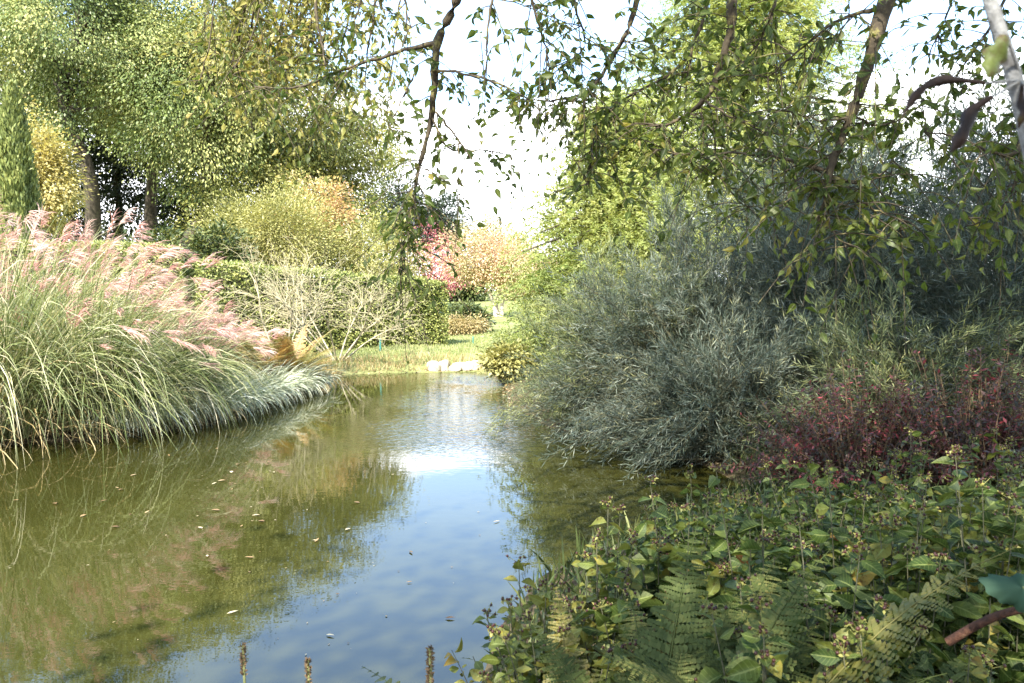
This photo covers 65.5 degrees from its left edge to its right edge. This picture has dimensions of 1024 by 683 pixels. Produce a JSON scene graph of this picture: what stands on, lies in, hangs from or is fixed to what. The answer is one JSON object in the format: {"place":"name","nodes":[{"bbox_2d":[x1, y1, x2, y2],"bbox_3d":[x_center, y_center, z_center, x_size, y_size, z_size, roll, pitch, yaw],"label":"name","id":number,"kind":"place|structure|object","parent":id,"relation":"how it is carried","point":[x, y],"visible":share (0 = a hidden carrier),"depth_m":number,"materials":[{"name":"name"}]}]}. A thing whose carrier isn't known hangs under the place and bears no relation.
{"place":"outdoors","nodes":[
{"label":"outdoors","id":0,"kind":"place"},
{"bbox_2d":[0,372,742,682],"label":"pond water","id":1,"kind":"structure","parent":0,"point":[434,486],"depth_m":6.58,"materials":[{"name":"green liquid"}]},
{"bbox_2d":[14,390,547,654],"bbox_3d":[-3.795,1.370,9.726,8.386,0.002,12.745,0,4,0],"label":"pond debris","id":2,"kind":"object","parent":1,"relation":"on","point":[307,509],"visible":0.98,"depth_m":7.95,"materials":[{"name":"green plant"}]},
{"bbox_2d":[439,360,449,371],"bbox_3d":[-1.662,0.617,19.582,0.285,0.329,0.375,0,4,0],"label":"shore stone","id":3,"kind":"object","parent":1,"relation":"in","point":[444,364],"visible":0.81,"depth_m":19.42,"materials":[{"name":"white stone"}]},
{"bbox_2d":[449,362,461,371],"bbox_3d":[-1.389,0.640,19.598,0.362,0.263,0.404,0,4,0],"label":"shore stone","id":4,"kind":"object","parent":1,"relation":"in","point":[455,367],"visible":0.83,"depth_m":19.45,"materials":[{"name":"white stone"}]},
{"bbox_2d":[0,291,1000,682],"bbox_3d":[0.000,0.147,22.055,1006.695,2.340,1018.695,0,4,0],"label":"ground","id":5,"kind":"structure","parent":0,"point":[500,321],"depth_m":11.32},
{"bbox_2d":[0,73,47,250],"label":"cypress tree","id":6,"kind":"object","parent":5,"relation":"on","point":[20,190],"visible":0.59,"depth_m":19.46,"materials":[{"name":"green plant"}]},
{"bbox_2d":[0,2,71,224],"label":"beech tree","id":7,"kind":"object","parent":5,"relation":"on","point":[23,69],"visible":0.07,"depth_m":46.54,"materials":[{"name":"green plant"}]},
{"bbox_2d":[0,27,119,251],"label":"dark evergreen","id":8,"kind":"object","parent":5,"relation":"on","point":[72,220],"visible":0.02,"depth_m":56.29,"materials":[{"name":"green plant"}]},
{"bbox_2d":[19,83,108,239],"bbox_3d":[-14.698,-3.875,24.645,3.848,8.263,3.414,0,4,0],"label":"yellow tree","id":9,"kind":"object","parent":5,"relation":"on","point":[52,169],"visible":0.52,"depth_m":24.50,"materials":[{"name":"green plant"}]},
{"bbox_2d":[0,237,186,333],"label":"clipped hedge","id":10,"kind":"object","parent":5,"relation":"on","point":[125,245],"visible":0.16,"depth_m":18.13,"materials":[{"name":"green plant"}]},
{"bbox_2d":[0,0,192,252],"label":"beech tree","id":11,"kind":"object","parent":5,"relation":"on","point":[22,36],"visible":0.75,"depth_m":40.30,"materials":[{"name":"green plant"}]},
{"bbox_2d":[6,0,212,240],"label":"beech tree","id":12,"kind":"object","parent":5,"relation":"on","point":[150,212],"visible":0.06,"depth_m":49.30,"materials":[{"name":"green plant"}]},
{"bbox_2d":[50,1,178,251],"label":"dark evergreen","id":13,"kind":"object","parent":5,"relation":"on","point":[117,196],"visible":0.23,"depth_m":56.11,"materials":[{"name":"green plant"}]},
{"bbox_2d":[70,370,209,440],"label":"striped grass","id":14,"kind":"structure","parent":5,"relation":"on","point":[134,424],"depth_m":10.94,"materials":[{"name":"green plant"}]},
{"bbox_2d":[0,192,285,469],"bbox_3d":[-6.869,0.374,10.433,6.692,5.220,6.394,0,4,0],"label":"plumed grass","id":15,"kind":"structure","parent":5,"relation":"on","point":[18,420],"depth_m":10.09,"materials":[{"name":"green plant"}]},
{"bbox_2d":[111,216,205,298],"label":"laurel bush","id":16,"kind":"object","parent":5,"relation":"on","point":[171,235],"visible":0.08,"depth_m":22.64,"materials":[{"name":"green plant"}]},
{"bbox_2d":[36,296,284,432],"bbox_3d":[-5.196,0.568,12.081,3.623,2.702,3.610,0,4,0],"label":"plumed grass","id":17,"kind":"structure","parent":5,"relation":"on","point":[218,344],"depth_m":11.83,"materials":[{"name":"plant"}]},
{"bbox_2d":[4,370,332,440],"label":"bank grass","id":18,"kind":"structure","parent":5,"relation":"on","point":[115,426],"depth_m":10.73,"materials":[{"name":"green plant"}]},
{"bbox_2d":[49,0,314,301],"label":"beech tree","id":19,"kind":"object","parent":5,"relation":"on","point":[167,112],"visible":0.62,"depth_m":40.99,"materials":[{"name":"green plant"}]},
{"bbox_2d":[104,10,260,247],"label":"dark evergreen","id":20,"kind":"object","parent":5,"relation":"on","point":[167,210],"visible":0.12,"depth_m":54.87,"materials":[{"name":"green plant"}]},
{"bbox_2d":[117,299,290,389],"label":"plumed grass","id":21,"kind":"structure","parent":5,"relation":"on","point":[279,331],"depth_m":14.11,"materials":[{"name":"plant"}]},
{"bbox_2d":[153,364,276,427],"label":"striped grass","id":22,"kind":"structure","parent":5,"relation":"on","point":[235,401],"depth_m":11.90,"materials":[{"name":"green plant"}]},
{"bbox_2d":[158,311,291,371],"bbox_3d":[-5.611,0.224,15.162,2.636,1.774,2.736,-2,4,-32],"label":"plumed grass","id":23,"kind":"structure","parent":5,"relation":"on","point":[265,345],"depth_m":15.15,"materials":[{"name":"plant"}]},
{"bbox_2d":[183,214,267,292],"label":"laurel bush","id":24,"kind":"object","parent":5,"relation":"on","point":[213,249],"visible":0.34,"depth_m":26.47,"materials":[{"name":"green plant"}]},
{"bbox_2d":[239,642,247,682],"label":"dry spike","id":25,"kind":"object","parent":5,"relation":"on","point":[242,659],"visible":1,"depth_m":2.47,"materials":[{"name":"beige plant"}]},
{"bbox_2d":[127,32,377,257],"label":"beech tree","id":26,"kind":"object","parent":5,"relation":"on","point":[270,168],"visible":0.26,"depth_m":44.65,"materials":[{"name":"green plant"}]},
{"bbox_2d":[3,365,512,443],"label":"leaf litter","id":27,"kind":"object","parent":5,"relation":"on","point":[263,406],"visible":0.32,"depth_m":13.19,"materials":[{"name":"brown plant"}]},
{"bbox_2d":[215,356,314,419],"bbox_3d":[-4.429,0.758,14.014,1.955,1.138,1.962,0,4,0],"label":"striped grass","id":28,"kind":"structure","parent":5,"relation":"on","point":[292,388],"depth_m":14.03,"materials":[{"name":"plant"}]},
{"bbox_2d":[169,176,363,275],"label":"golden bush","id":29,"kind":"object","parent":5,"relation":"on","point":[277,223],"visible":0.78,"depth_m":28.94,"materials":[{"name":"yellow plant"}]},
{"bbox_2d":[217,78,315,265],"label":"dark evergreen","id":30,"kind":"object","parent":5,"relation":"on","point":[255,181],"depth_m":57.19,"materials":[{"name":"green plant"}]},
{"bbox_2d":[224,337,321,372],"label":"rusty fern","id":31,"kind":"object","parent":5,"relation":"on","point":[267,358],"visible":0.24,"depth_m":14.78,"materials":[{"name":"brown plant"}]},
{"bbox_2d":[207,231,369,348],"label":"twiggy shrub","id":32,"kind":"object","parent":5,"relation":"on","point":[307,313],"visible":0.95,"depth_m":17.46,"materials":[{"name":"beige plant"}]},
{"bbox_2d":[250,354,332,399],"bbox_3d":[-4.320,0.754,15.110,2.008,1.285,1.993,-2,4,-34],"label":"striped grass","id":33,"kind":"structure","parent":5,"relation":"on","point":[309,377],"depth_m":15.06,"materials":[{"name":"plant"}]},
{"bbox_2d":[250,322,348,379],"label":"rusty fern","id":34,"kind":"object","parent":5,"relation":"on","point":[285,342],"visible":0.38,"depth_m":15.58,"materials":[{"name":"brown plant"}]},
{"bbox_2d":[304,656,312,682],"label":"dry spike","id":35,"kind":"object","parent":5,"relation":"on","point":[308,667],"visible":1,"depth_m":2.47,"materials":[{"name":"beige plant"}]},
{"bbox_2d":[276,353,342,391],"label":"striped grass","id":36,"kind":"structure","parent":5,"relation":"on","point":[329,378],"depth_m":16.19,"materials":[{"name":"green plant"}]},
{"bbox_2d":[182,257,449,354],"bbox_3d":[-5.046,-0.915,21.931,7.912,2.613,1.451,-4,5,-44],"label":"clipped hedge","id":37,"kind":"object","parent":5,"relation":"on","point":[239,278],"visible":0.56,"depth_m":21.46,"materials":[{"name":"green plant"}]},
{"bbox_2d":[271,163,371,269],"bbox_3d":[-8.158,-3.899,33.689,4.143,7.087,4.042,-2,4,-26],"label":"orange tree","id":38,"kind":"object","parent":5,"relation":"on","point":[336,206],"visible":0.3,"depth_m":33.27,"materials":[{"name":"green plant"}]},
{"bbox_2d":[233,244,435,360],"bbox_3d":[-4.532,-0.703,19.589,5.580,3.551,4.619,0,4,0],"label":"twiggy shrub","id":39,"kind":"object","parent":5,"relation":"on","point":[362,328],"visible":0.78,"depth_m":19.57,"materials":[{"name":"beige plant"}]},
{"bbox_2d":[294,206,411,283],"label":"airy bush","id":40,"kind":"object","parent":5,"relation":"on","point":[355,268],"visible":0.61,"depth_m":30.47,"materials":[{"name":"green plant"}]},
{"bbox_2d":[289,90,424,284],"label":"beech tree","id":41,"kind":"object","parent":5,"relation":"on","point":[349,172],"visible":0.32,"depth_m":48.05,"materials":[{"name":"green plant"}]},
{"bbox_2d":[362,666,399,682],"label":"fern","id":42,"kind":"object","parent":5,"relation":"on","point":[383,677],"visible":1,"depth_m":2.51,"materials":[{"name":"green plant"}]},
{"bbox_2d":[359,230,439,283],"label":"loose bush","id":43,"kind":"object","parent":5,"relation":"on","point":[414,270],"visible":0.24,"depth_m":45.32,"materials":[{"name":"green plant"}]},
{"bbox_2d":[357,156,444,251],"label":"dark pine","id":44,"kind":"object","parent":5,"relation":"on","point":[397,188],"visible":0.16,"depth_m":73.29,"materials":[{"name":"green plant"}]},
{"bbox_2d":[315,350,497,378],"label":"shore grass","id":45,"kind":"structure","parent":5,"relation":"on","point":[373,365],"depth_m":19.58,"materials":[{"name":"green plant"}]},
{"bbox_2d":[425,645,434,682],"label":"dry spike","id":46,"kind":"object","parent":5,"relation":"on","point":[429,669],"visible":1,"depth_m":1.95,"materials":[{"name":"brown plant"}]},
{"bbox_2d":[427,360,440,371],"bbox_3d":[-1.909,0.663,19.547,0.389,0.379,0.371,0,4,0],"label":"shore stone","id":47,"kind":"object","parent":5,"relation":"on","point":[435,366],"visible":0.76,"depth_m":19.41,"materials":[{"name":"white stone"}]},
{"bbox_2d":[395,218,473,299],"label":"red bush","id":48,"kind":"object","parent":5,"relation":"on","point":[446,274],"visible":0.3,"depth_m":51.22,"materials":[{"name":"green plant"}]},
{"bbox_2d":[304,328,571,366],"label":"lawn grass","id":49,"kind":"structure","parent":5,"relation":"on","point":[457,342],"depth_m":21.82,"materials":[{"name":"green plant"}]},
{"bbox_2d":[415,189,477,267],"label":"tree","id":50,"kind":"object","parent":5,"relation":"on","point":[446,198],"visible":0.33,"depth_m":78.53,"materials":[{"name":"green plant"}]},
{"bbox_2d":[438,265,492,301],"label":"distant tree","id":51,"kind":"object","parent":5,"relation":"on","point":[472,297],"visible":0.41,"depth_m":68.48,"materials":[{"name":"green plant"}]},
{"bbox_2d":[461,361,474,370],"bbox_3d":[-1.087,0.619,19.626,0.393,0.249,0.373,0,4,0],"label":"shore stone","id":52,"kind":"object","parent":5,"relation":"on","point":[467,365],"visible":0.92,"depth_m":19.48,"materials":[{"name":"white stone"}]},
{"bbox_2d":[441,311,497,334],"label":"rusty bush","id":53,"kind":"object","parent":5,"relation":"on","point":[466,326],"visible":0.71,"depth_m":28.83,"materials":[{"name":"brown plant"}]},
{"bbox_2d":[441,298,498,330],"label":"dark bush","id":54,"kind":"object","parent":5,"relation":"on","point":[476,309],"visible":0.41,"depth_m":30.00,"materials":[{"name":"green plant"}]},
{"bbox_2d":[472,360,482,369],"bbox_3d":[-0.772,0.622,19.651,0.494,0.329,0.362,0,4,0],"label":"shore stone","id":55,"kind":"object","parent":5,"relation":"on","point":[475,364],"visible":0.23,"depth_m":19.50,"materials":[{"name":"white stone"}]},
{"bbox_2d":[420,207,559,316],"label":"peach tree","id":56,"kind":"object","parent":5,"relation":"on","point":[481,263],"visible":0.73,"depth_m":42.91,"materials":[{"name":"beige plant"}]},
{"bbox_2d":[467,210,542,255],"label":"tree","id":57,"kind":"object","parent":5,"relation":"on","point":[486,221],"visible":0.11,"depth_m":93.70,"materials":[{"name":"beige plant"}]},
{"bbox_2d":[474,337,540,384],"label":"shore bush","id":58,"kind":"object","parent":5,"relation":"on","point":[492,359],"visible":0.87,"depth_m":16.42,"materials":[{"name":"yellow plant"}]},
{"bbox_2d":[480,324,544,347],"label":"mound bush","id":59,"kind":"object","parent":5,"relation":"on","point":[498,340],"visible":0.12,"depth_m":22.88,"materials":[{"name":"yellow plant"}]},
{"bbox_2d":[492,255,534,300],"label":"distant tree","id":60,"kind":"object","parent":5,"relation":"on","point":[509,291],"visible":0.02,"depth_m":70.61,"materials":[{"name":"green plant"}]},
{"bbox_2d":[444,554,600,682],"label":"berry shrub","id":61,"kind":"object","parent":5,"relation":"on","point":[519,655],"visible":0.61,"depth_m":2.98,"materials":[{"name":"green plant"}]},
{"bbox_2d":[479,611,638,682],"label":"berry shrub","id":62,"kind":"object","parent":5,"relation":"on","point":[500,637],"visible":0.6,"depth_m":2.67,"materials":[{"name":"green plant"}]},
{"bbox_2d":[542,587,602,682],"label":"fern","id":63,"kind":"object","parent":5,"relation":"on","point":[568,639],"visible":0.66,"depth_m":2.70,"materials":[{"name":"green plant"}]},
{"bbox_2d":[521,495,652,679],"bbox_3d":[0.379,1.109,3.075,0.684,0.954,0.758,0,4,0],"label":"berry shrub","id":64,"kind":"object","parent":5,"relation":"on","point":[620,578],"visible":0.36,"depth_m":3.11,"materials":[{"name":"green plant"}]},
{"bbox_2d":[154,0,1023,364],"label":"overhanging tree","id":65,"kind":"object","parent":5,"relation":"on","point":[276,58],"visible":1,"depth_m":3.95,"materials":[{"name":"green plant"}]},
{"bbox_2d":[474,72,750,375],"bbox_3d":[2.554,-2.172,17.893,6.979,7.406,6.773,0,4,0],"label":"feathery conifer","id":66,"kind":"object","parent":5,"relation":"on","point":[586,224],"visible":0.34,"depth_m":16.95,"materials":[{"name":"green plant"}]},
{"bbox_2d":[474,226,788,444],"bbox_3d":[1.895,-0.069,11.507,4.960,3.226,4.190,0,4,0],"label":"silver willow","id":67,"kind":"object","parent":5,"relation":"on","point":[561,336],"visible":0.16,"depth_m":10.84,"materials":[{"name":"grey plant"}]},
{"bbox_2d":[574,582,699,681],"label":"berry shrub","id":68,"kind":"object","parent":5,"relation":"on","point":[616,615],"visible":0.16,"depth_m":2.83,"materials":[{"name":"green plant"}]},
{"bbox_2d":[579,473,769,653],"bbox_3d":[0.745,1.063,3.398,0.906,0.963,0.719,-2,4,-29],"label":"berry shrub","id":69,"kind":"object","parent":5,"relation":"on","point":[655,574],"visible":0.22,"depth_m":3.34,"materials":[{"name":"green plant"}]},
{"bbox_2d":[492,114,884,466],"bbox_3d":[2.616,-0.711,10.184,4.690,4.654,5.272,-3,5,-36],"label":"silver willow","id":70,"kind":"object","parent":5,"relation":"on","point":[681,238],"visible":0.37,"depth_m":10.06,"materials":[{"name":"green plant"}]},
{"bbox_2d":[602,463,784,590],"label":"berry shrub","id":71,"kind":"object","parent":5,"relation":"on","point":[672,535],"visible":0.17,"depth_m":4.52,"materials":[{"name":"green plant"}]},
{"bbox_2d":[534,290,855,484],"bbox_3d":[2.392,0.641,9.403,4.370,2.545,3.446,0,4,0],"label":"silver willow","id":72,"kind":"object","parent":5,"relation":"on","point":[691,403],"visible":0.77,"depth_m":8.82,"materials":[{"name":"green plant"}]},
{"bbox_2d":[522,518,947,682],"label":"fern","id":73,"kind":"object","parent":5,"relation":"on","point":[677,661],"visible":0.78,"depth_m":2.46,"materials":[{"name":"green plant"}]},
{"bbox_2d":[688,573,802,676],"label":"berry shrub","id":74,"kind":"object","parent":5,"relation":"on","point":[719,600],"visible":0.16,"depth_m":2.60,"materials":[{"name":"green plant"}]},
{"bbox_2d":[483,408,1022,681],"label":"bank weeds","id":75,"kind":"object","parent":5,"relation":"on","point":[567,565],"visible":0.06,"depth_m":5.82,"materials":[{"name":"green plant"}]},
{"bbox_2d":[660,463,856,647],"bbox_3d":[0.976,1.008,3.079,0.786,1.073,0.788,-2,4,-24],"label":"berry shrub","id":76,"kind":"object","parent":5,"relation":"on","point":[751,545],"visible":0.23,"depth_m":3.08,"materials":[{"name":"green plant"}]},
{"bbox_2d":[597,0,941,274],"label":"feathery conifer","id":77,"kind":"object","parent":5,"relation":"on","point":[811,12],"visible":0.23,"depth_m":20.12,"materials":[{"name":"green plant"}]},
{"bbox_2d":[691,596,856,682],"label":"berry shrub","id":78,"kind":"object","parent":5,"relation":"on","point":[743,667],"visible":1,"depth_m":2.11,"materials":[{"name":"green plant"}]},
{"bbox_2d":[563,623,1007,682],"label":"fern","id":79,"kind":"object","parent":5,"relation":"on","point":[654,674],"visible":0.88,"depth_m":2.28,"materials":[{"name":"green plant"}]},
{"bbox_2d":[690,93,932,338],"bbox_3d":[4.708,-1.206,12.944,3.993,5.492,4.842,0,4,0],"label":"silver willow","id":80,"kind":"object","parent":5,"relation":"on","point":[869,166],"visible":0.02,"depth_m":12.13,"materials":[{"name":"green plant"}]},
{"bbox_2d":[726,448,910,579],"bbox_3d":[1.757,1.019,4.636,1.196,0.812,0.923,0,4,0],"label":"berry shrub","id":81,"kind":"object","parent":5,"relation":"on","point":[785,504],"visible":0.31,"depth_m":4.72,"materials":[{"name":"green plant"}]},
{"bbox_2d":[754,455,908,614],"bbox_3d":[1.411,0.986,3.364,0.780,0.973,0.860,3,5,37],"label":"berry shrub","id":82,"kind":"object","parent":5,"relation":"on","point":[845,533],"visible":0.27,"depth_m":3.38,"materials":[{"name":"green plant"}]},
{"bbox_2d":[656,546,1016,682],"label":"fern","id":83,"kind":"object","parent":5,"relation":"on","point":[881,633],"visible":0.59,"depth_m":2.11,"materials":[{"name":"green plant"}]},
{"bbox_2d":[689,262,1023,478],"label":"silver willow","id":84,"kind":"object","parent":5,"relation":"on","point":[883,370],"visible":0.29,"depth_m":8.22,"materials":[{"name":"grey plant"}]},
{"bbox_2d":[720,346,995,496],"bbox_3d":[3.107,0.648,7.087,2.462,1.254,1.943,0,4,0],"label":"red shrub","id":85,"kind":"object","parent":5,"relation":"on","point":[832,446],"visible":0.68,"depth_m":6.93,"materials":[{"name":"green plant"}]},
{"bbox_2d":[767,512,948,682],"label":"berry shrub","id":86,"kind":"object","parent":5,"relation":"on","point":[865,572],"visible":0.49,"depth_m":2.56,"materials":[{"name":"green plant"}]},
{"bbox_2d":[696,64,1023,457],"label":"silver willow","id":87,"kind":"object","parent":5,"relation":"on","point":[841,269],"visible":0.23,"depth_m":9.66,"materials":[{"name":"green plant"}]},
{"bbox_2d":[798,594,928,682],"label":"berry shrub","id":88,"kind":"object","parent":5,"relation":"on","point":[828,655],"visible":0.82,"depth_m":2.16,"materials":[{"name":"green plant"}]},
{"bbox_2d":[768,75,1023,433],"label":"silver willow","id":89,"kind":"object","parent":5,"relation":"on","point":[988,295],"visible":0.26,"depth_m":8.98,"materials":[{"name":"green plant"}]},
{"bbox_2d":[812,424,979,559],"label":"berry shrub","id":90,"kind":"object","parent":5,"relation":"on","point":[890,477],"visible":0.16,"depth_m":4.77,"materials":[{"name":"green plant"}]},
{"bbox_2d":[814,472,997,682],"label":"berry shrub","id":91,"kind":"object","parent":5,"relation":"on","point":[923,567],"visible":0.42,"depth_m":2.82,"materials":[{"name":"green plant"}]},
{"bbox_2d":[842,335,1023,490],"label":"red shrub","id":92,"kind":"object","parent":5,"relation":"on","point":[975,423],"visible":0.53,"depth_m":6.74,"materials":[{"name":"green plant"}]},
{"bbox_2d":[851,73,1023,355],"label":"silver willow","id":93,"kind":"object","parent":5,"relation":"on","point":[992,93],"visible":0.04,"depth_m":11.55,"materials":[{"name":"green plant"}]},
{"bbox_2d":[894,158,994,260],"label":"distant tree","id":94,"kind":"object","parent":5,"relation":"on","point":[932,191],"visible":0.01,"depth_m":48.60,"materials":[{"name":"green plant"}]},
{"bbox_2d":[880,452,1023,620],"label":"berry shrub","id":95,"kind":"object","parent":5,"relation":"on","point":[941,521],"visible":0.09,"depth_m":3.38,"materials":[{"name":"green plant"}]},
{"bbox_2d":[899,444,1023,682],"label":"berry shrub","id":96,"kind":"object","parent":5,"relation":"on","point":[1010,653],"visible":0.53,"depth_m":2.73,"materials":[{"name":"green plant"}]},
{"bbox_2d":[900,0,1023,159],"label":"grey sapling","id":97,"kind":"object","parent":5,"relation":"on","point":[999,52],"visible":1,"depth_m":0.80,"materials":[{"name":"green plant"}]},
{"bbox_2d":[922,426,1023,547],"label":"berry shrub","id":98,"kind":"object","parent":5,"relation":"on","point":[997,464],"visible":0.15,"depth_m":4.66,"materials":[{"name":"green plant"}]},
{"bbox_2d":[947,643,1006,682],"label":"berry shrub","id":99,"kind":"object","parent":5,"relation":"on","point":[981,672],"visible":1,"depth_m":2.21,"materials":[{"name":"green plant"}]},
{"bbox_2d":[945,607,1021,645],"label":"broken stalk","id":100,"kind":"object","parent":5,"relation":"on","point":[965,631],"visible":0.93,"depth_m":1.95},
{"bbox_2d":[944,474,1023,551],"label":"berry shrub","id":101,"kind":"object","parent":5,"relation":"on","point":[1014,545],"visible":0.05,"depth_m":3.68,"materials":[{"name":"green plant"}]},
{"bbox_2d":[950,359,1023,478],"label":"red shrub","id":102,"kind":"object","parent":5,"relation":"on","point":[1020,414],"visible":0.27,"depth_m":6.67,"materials":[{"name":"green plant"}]},
{"bbox_2d":[979,573,1023,612],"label":"lobed plant","id":103,"kind":"object","parent":5,"relation":"on","point":[1008,590],"visible":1,"depth_m":1.79,"materials":[{"name":"teal plant"}]},
{"bbox_2d":[0,0,1023,290],"label":"sky","id":104,"kind":"structure","parent":0,"point":[463,55],"materials":[{"name":"white"}]}
]}

